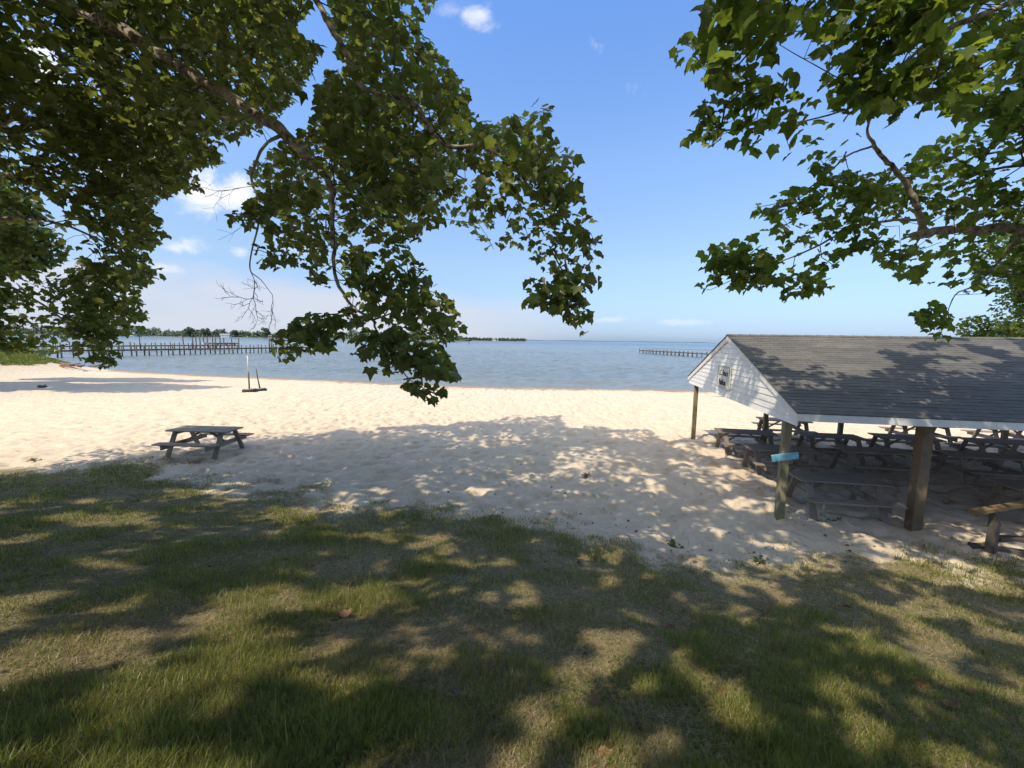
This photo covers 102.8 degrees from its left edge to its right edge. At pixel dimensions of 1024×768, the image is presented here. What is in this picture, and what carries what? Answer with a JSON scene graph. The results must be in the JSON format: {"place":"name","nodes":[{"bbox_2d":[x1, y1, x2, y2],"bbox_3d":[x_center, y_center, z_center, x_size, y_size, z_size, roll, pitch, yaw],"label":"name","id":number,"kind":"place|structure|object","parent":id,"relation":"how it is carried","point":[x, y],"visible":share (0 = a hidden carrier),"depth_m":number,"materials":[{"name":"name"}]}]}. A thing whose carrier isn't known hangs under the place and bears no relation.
{"place":"outdoors","nodes":[
{"label":"outdoors","id":0,"kind":"place"},
{"bbox_2d":[23,334,470,340],"bbox_3d":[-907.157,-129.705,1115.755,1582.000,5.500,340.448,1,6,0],"label":"land","id":1,"kind":"structure","parent":0,"point":[241,337],"depth_m":1049.15,"materials":[{"name":"green plant"}]},
{"bbox_2d":[183,327,194,334],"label":"tree","id":2,"kind":"object","parent":1,"relation":"on","point":[188,330],"visible":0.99,"depth_m":1050.35,"materials":[{"name":"green plant"}]},
{"bbox_2d":[200,328,209,334],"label":"tree","id":3,"kind":"object","parent":1,"relation":"on","point":[204,331],"visible":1,"depth_m":1051.34,"materials":[{"name":"green plant"}]},
{"bbox_2d":[220,334,231,336],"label":"house","id":4,"kind":"structure","parent":1,"relation":"on","point":[225,335],"depth_m":991.43,"materials":[{"name":"white"}]},
{"bbox_2d":[2,324,462,340],"bbox_3d":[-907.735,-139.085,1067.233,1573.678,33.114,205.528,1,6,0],"label":"wood","id":5,"kind":"object","parent":1,"relation":"on","point":[153,331],"visible":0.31,"depth_m":1070.65,"materials":[{"name":"green plant"}]},
{"bbox_2d":[230,330,238,335],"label":"tree","id":6,"kind":"object","parent":1,"relation":"on","point":[235,332],"visible":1,"depth_m":1051.01,"materials":[{"name":"green plant"}]},
{"bbox_2d":[261,327,270,336],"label":"tree","id":7,"kind":"object","parent":1,"relation":"on","point":[266,332],"visible":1,"depth_m":1051.75,"materials":[{"name":"green plant"}]},
{"bbox_2d":[6,333,718,390],"bbox_3d":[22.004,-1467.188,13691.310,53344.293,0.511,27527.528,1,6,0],"label":"water","id":8,"kind":"structure","parent":0,"point":[571,364],"depth_m":76.80,"materials":[{"name":"blue liquid"}]},
{"bbox_2d":[25,342,238,349],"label":"pier","id":9,"kind":"structure","parent":8,"relation":"in","point":[164,345],"depth_m":122.17,"materials":[{"name":"brown wood"}]},
{"bbox_2d":[0,344,306,357],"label":"pier","id":10,"kind":"structure","parent":8,"relation":"in","point":[179,349],"depth_m":95.93,"materials":[{"name":"brown wood"}]},
{"bbox_2d":[209,338,239,347],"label":"boat lift","id":11,"kind":"object","parent":8,"relation":"in","point":[225,343],"visible":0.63,"depth_m":140.92,"materials":[{"name":"brown wood"}]},
{"bbox_2d":[639,348,711,356],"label":"pier","id":12,"kind":"structure","parent":8,"relation":"in","point":[675,352],"depth_m":145.73,"materials":[{"name":"brown wood"}]},
{"bbox_2d":[461,337,526,340],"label":"trees","id":13,"kind":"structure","parent":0,"point":[490,339],"depth_m":1491.92,"materials":[{"name":"green plant"}]},
{"bbox_2d":[0,359,1023,767],"bbox_3d":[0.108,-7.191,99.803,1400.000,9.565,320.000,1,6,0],"label":"ground","id":14,"kind":"structure","parent":0,"point":[472,449],"depth_m":9.41,"materials":[{"name":"beige sand"}]},
{"bbox_2d":[0,181,47,254],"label":"shore tree","id":15,"kind":"object","parent":14,"relation":"on","point":[23,199],"visible":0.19,"depth_m":25.38,"materials":[{"name":"green plant"}]},
{"bbox_2d":[0,352,69,365],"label":"bank grass","id":16,"kind":"structure","parent":14,"relation":"on","point":[14,358],"depth_m":44.60,"materials":[{"name":"green plant"}]},
{"bbox_2d":[13,342,57,355],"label":"shore bush","id":17,"kind":"object","parent":14,"relation":"on","point":[51,351],"visible":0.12,"depth_m":50.58,"materials":[{"name":"green plant"}]},
{"bbox_2d":[0,221,73,278],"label":"shore tree","id":18,"kind":"object","parent":14,"relation":"on","point":[50,262],"visible":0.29,"depth_m":31.69,"materials":[{"name":"green plant"}]},
{"bbox_2d":[59,362,100,366],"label":"driftwood pile","id":19,"kind":"object","parent":14,"relation":"on","point":[63,364],"visible":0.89,"depth_m":47.01,"materials":[{"name":"brown wood"}]},
{"bbox_2d":[151,425,253,458],"bbox_3d":[-9.958,1.871,13.311,2.001,0.858,1.801,1,6,3],"label":"picnic table","id":20,"kind":"object","parent":14,"relation":"on","point":[197,433],"visible":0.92,"depth_m":13.04,"materials":[{"name":"grey wood"}]},
{"bbox_2d":[242,356,256,391],"bbox_3d":[-18.983,-0.723,29.468,0.920,2.651,0.920,-3,7,-34],"label":"net post","id":21,"kind":"object","parent":14,"relation":"on","point":[249,389],"visible":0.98,"depth_m":29.42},
{"bbox_2d":[254,369,266,390],"bbox_3d":[-18.763,-0.282,30.386,0.920,1.684,0.920,0,6,-5],"label":"net post","id":22,"kind":"object","parent":14,"relation":"on","point":[261,389],"visible":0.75,"depth_m":30.32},
{"bbox_2d":[0,0,603,406],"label":"sycamore tree","id":23,"kind":"object","parent":14,"relation":"on","point":[105,36],"visible":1,"depth_m":6.28,"materials":[{"name":"green plant"}]},
{"bbox_2d":[338,608,351,617],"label":"fallen leaf","id":24,"kind":"object","parent":14,"relation":"on","point":[346,613],"visible":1,"depth_m":4.05,"materials":[{"name":"brown plant"}]},
{"bbox_2d":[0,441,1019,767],"bbox_3d":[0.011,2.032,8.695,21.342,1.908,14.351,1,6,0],"label":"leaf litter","id":25,"kind":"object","parent":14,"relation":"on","point":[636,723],"visible":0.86,"depth_m":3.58,"materials":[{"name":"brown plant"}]},
{"bbox_2d":[0,454,1023,767],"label":"grass","id":26,"kind":"structure","parent":14,"relation":"on","point":[352,726],"depth_m":3.27,"materials":[{"name":"green plant"}]},
{"bbox_2d":[589,692,600,704],"bbox_3d":[0.585,2.243,2.904,0.125,0.017,0.100,-23,17,-27],"label":"fallen leaf","id":27,"kind":"object","parent":26,"relation":"on","point":[594,699],"visible":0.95,"depth_m":2.91,"materials":[{"name":"brown plant"}]},
{"bbox_2d":[590,745,612,762],"bbox_3d":[0.522,2.130,2.349,0.122,0.047,0.127,1,6,-2],"label":"fallen leaf","id":28,"kind":"object","parent":26,"relation":"on","point":[604,751],"visible":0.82,"depth_m":2.36,"materials":[{"name":"brown plant"}]},
{"bbox_2d":[642,667,656,678],"bbox_3d":[1.130,2.362,3.343,0.123,0.033,0.154,15,10,37],"label":"fallen leaf","id":29,"kind":"object","parent":26,"relation":"on","point":[647,670],"visible":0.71,"depth_m":3.35,"materials":[{"name":"brown plant"}]},
{"bbox_2d":[716,688,726,695],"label":"fallen leaf","id":30,"kind":"object","parent":26,"relation":"on","point":[719,689],"visible":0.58,"depth_m":3.12,"materials":[{"name":"brown plant"}]},
{"bbox_2d":[941,700,958,710],"bbox_3d":[3.342,2.436,3.118,0.112,0.041,0.140,-14,-13,26],"label":"fallen leaf","id":31,"kind":"object","parent":26,"relation":"on","point":[955,704],"visible":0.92,"depth_m":3.12,"materials":[{"name":"brown plant"}]},
{"bbox_2d":[666,622,675,629],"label":"fallen leaf","id":32,"kind":"object","parent":14,"relation":"on","point":[668,625],"visible":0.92,"depth_m":4.30,"materials":[{"name":"brown plant"}]},
{"bbox_2d":[665,538,684,548],"bbox_3d":[2.999,2.998,7.627,0.286,0.142,0.337,-1,6,-16],"label":"weed","id":33,"kind":"object","parent":14,"relation":"on","point":[671,544],"visible":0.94,"depth_m":7.59,"materials":[{"name":"green plant"}]},
{"bbox_2d":[709,428,778,457],"bbox_3d":[8.145,2.059,14.343,1.854,0.817,1.668,2,6,10],"label":"picnic table","id":34,"kind":"object","parent":14,"relation":"on","point":[728,433],"visible":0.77,"depth_m":14.22,"materials":[{"name":"grey wood"}]},
{"bbox_2d":[751,553,769,563],"bbox_3d":[4.104,2.897,6.744,0.314,0.134,0.206,-3,7,-32],"label":"weed","id":35,"kind":"object","parent":14,"relation":"on","point":[761,560],"visible":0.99,"depth_m":6.75,"materials":[{"name":"green plant"}]},
{"bbox_2d":[735,443,828,474],"bbox_3d":[7.896,2.293,12.135,1.848,0.817,1.668,2,6,10],"label":"picnic table","id":36,"kind":"object","parent":14,"relation":"on","point":[757,450],"visible":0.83,"depth_m":11.89,"materials":[{"name":"grey wood"}]},
{"bbox_2d":[751,417,817,441],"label":"picnic table","id":37,"kind":"object","parent":14,"relation":"on","point":[795,427],"visible":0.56,"depth_m":16.62,"materials":[{"name":"grey wood"}]},
{"bbox_2d":[816,515,841,521],"bbox_3d":[6.975,2.959,8.960,0.566,0.185,0.209,2,6,12],"label":"weed","id":38,"kind":"object","parent":14,"relation":"on","point":[830,520],"visible":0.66,"depth_m":8.96,"materials":[{"name":"green plant"}]},
{"bbox_2d":[791,432,867,464],"bbox_3d":[10.775,2.145,13.909,1.849,0.817,1.668,2,6,9],"label":"picnic table","id":39,"kind":"object","parent":14,"relation":"on","point":[813,441],"visible":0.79,"depth_m":13.79,"materials":[{"name":"grey wood"}]},
{"bbox_2d":[775,470,907,524],"bbox_3d":[7.495,2.569,9.509,1.855,0.817,1.668,2,6,9],"label":"picnic table","id":40,"kind":"object","parent":14,"relation":"on","point":[845,481],"visible":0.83,"depth_m":9.22,"materials":[{"name":"grey wood"}]},
{"bbox_2d":[668,0,1023,342],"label":"sycamore tree","id":41,"kind":"object","parent":14,"relation":"on","point":[872,90],"visible":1,"depth_m":4.91,"materials":[{"name":"green plant"}]},
{"bbox_2d":[688,334,1023,531],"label":"picnic pavilion","id":42,"kind":"structure","parent":14,"relation":"on","point":[925,385],"depth_m":9.25,"materials":[{"name":"grey wood"}]},
{"bbox_2d":[717,365,731,389],"bbox_3d":[6.426,-0.209,12.409,0.038,0.690,1.100,2,6,10],"label":"sign","id":43,"kind":"object","parent":42,"relation":"attached to","point":[724,378],"visible":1,"depth_m":12.32,"materials":[{"name":"white paint"}]},
{"bbox_2d":[771,452,798,461],"bbox_3d":[5.866,1.567,8.794,0.534,0.268,0.030,3,6,17],"label":"board","id":44,"kind":"object","parent":42,"relation":"attached to","point":[784,456],"visible":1,"depth_m":8.78,"materials":[{"name":"blue paint"}]},
{"bbox_2d":[821,445,930,477],"bbox_3d":[10.603,2.340,12.071,1.851,0.817,1.668,2,6,8],"label":"picnic table","id":45,"kind":"object","parent":14,"relation":"on","point":[881,454],"visible":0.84,"depth_m":11.95,"materials":[{"name":"grey wood"}]},
{"bbox_2d":[862,433,946,460],"bbox_3d":[13.306,2.187,13.875,1.849,0.817,1.668,2,6,13],"label":"picnic table","id":46,"kind":"object","parent":14,"relation":"on","point":[886,440],"visible":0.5,"depth_m":13.85,"materials":[{"name":"grey wood"}]},
{"bbox_2d":[878,425,959,446],"bbox_3d":[16.098,1.985,16.168,1.847,0.817,1.668,2,6,11],"label":"picnic table","id":47,"kind":"object","parent":14,"relation":"on","point":[947,436],"visible":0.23,"depth_m":15.93,"materials":[{"name":"grey wood"}]},
{"bbox_2d":[915,678,927,688],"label":"fallen leaf","id":48,"kind":"object","parent":14,"relation":"on","point":[920,682],"visible":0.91,"depth_m":3.41,"materials":[{"name":"brown plant"}]},
{"bbox_2d":[960,684,979,695],"bbox_3d":[3.748,2.512,3.349,0.123,0.032,0.112,6,8,40],"label":"fallen leaf","id":49,"kind":"object","parent":14,"relation":"on","point":[971,688],"visible":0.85,"depth_m":3.36,"materials":[{"name":"brown plant"}]},
{"bbox_2d":[931,450,1023,484],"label":"picnic table","id":50,"kind":"object","parent":14,"relation":"on","point":[966,458],"visible":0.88,"depth_m":11.59,"materials":[{"name":"grey wood"}]},
{"bbox_2d":[944,437,1023,465],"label":"picnic table","id":51,"kind":"object","parent":14,"relation":"on","point":[980,443],"visible":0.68,"depth_m":13.56,"materials":[{"name":"grey wood"}]},
{"bbox_2d":[954,315,1018,336],"bbox_3d":[36.634,-1.689,30.562,6.521,6.966,4.318,1,6,0],"label":"shade tree","id":52,"kind":"object","parent":14,"relation":"on","point":[982,331],"visible":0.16,"depth_m":30.66,"materials":[{"name":"green plant"}]},
{"bbox_2d":[960,429,1023,444],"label":"picnic table","id":53,"kind":"object","parent":14,"relation":"on","point":[1016,435],"visible":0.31,"depth_m":16.06,"materials":[{"name":"grey wood"}]},
{"bbox_2d":[966,218,1023,337],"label":"shade tree","id":54,"kind":"object","parent":14,"relation":"on","point":[1016,295],"visible":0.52,"depth_m":27.44,"materials":[{"name":"green plant"}]},
{"bbox_2d":[967,478,1023,508],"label":"picnic table","id":55,"kind":"object","parent":14,"relation":"on","point":[992,492],"visible":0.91,"depth_m":9.52,"materials":[{"name":"grey wood"}]},
{"bbox_2d":[967,542,1023,557],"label":"timber","id":56,"kind":"object","parent":14,"relation":"on","point":[1014,551],"visible":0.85,"depth_m":7.57,"materials":[{"name":"grey wood"}]},
{"bbox_2d":[969,500,1023,553],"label":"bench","id":57,"kind":"object","parent":14,"relation":"on","point":[992,535],"visible":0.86,"depth_m":7.46,"materials":[{"name":"brown wood"}]},
{"bbox_2d":[999,535,1023,542],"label":"timber","id":58,"kind":"object","parent":14,"relation":"on","point":[1008,538],"visible":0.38,"depth_m":7.93,"materials":[{"name":"grey wood"}]},
{"bbox_2d":[0,0,1023,342],"label":"sky","id":59,"kind":"structure","parent":0,"point":[605,67],"materials":[{"name":"blue"}]},
{"bbox_2d":[532,340,702,342],"bbox_3d":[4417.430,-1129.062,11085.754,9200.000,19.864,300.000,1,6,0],"label":"horizon land","id":60,"kind":"structure","parent":0,"point":[613,341],"depth_m":10936.68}
]}

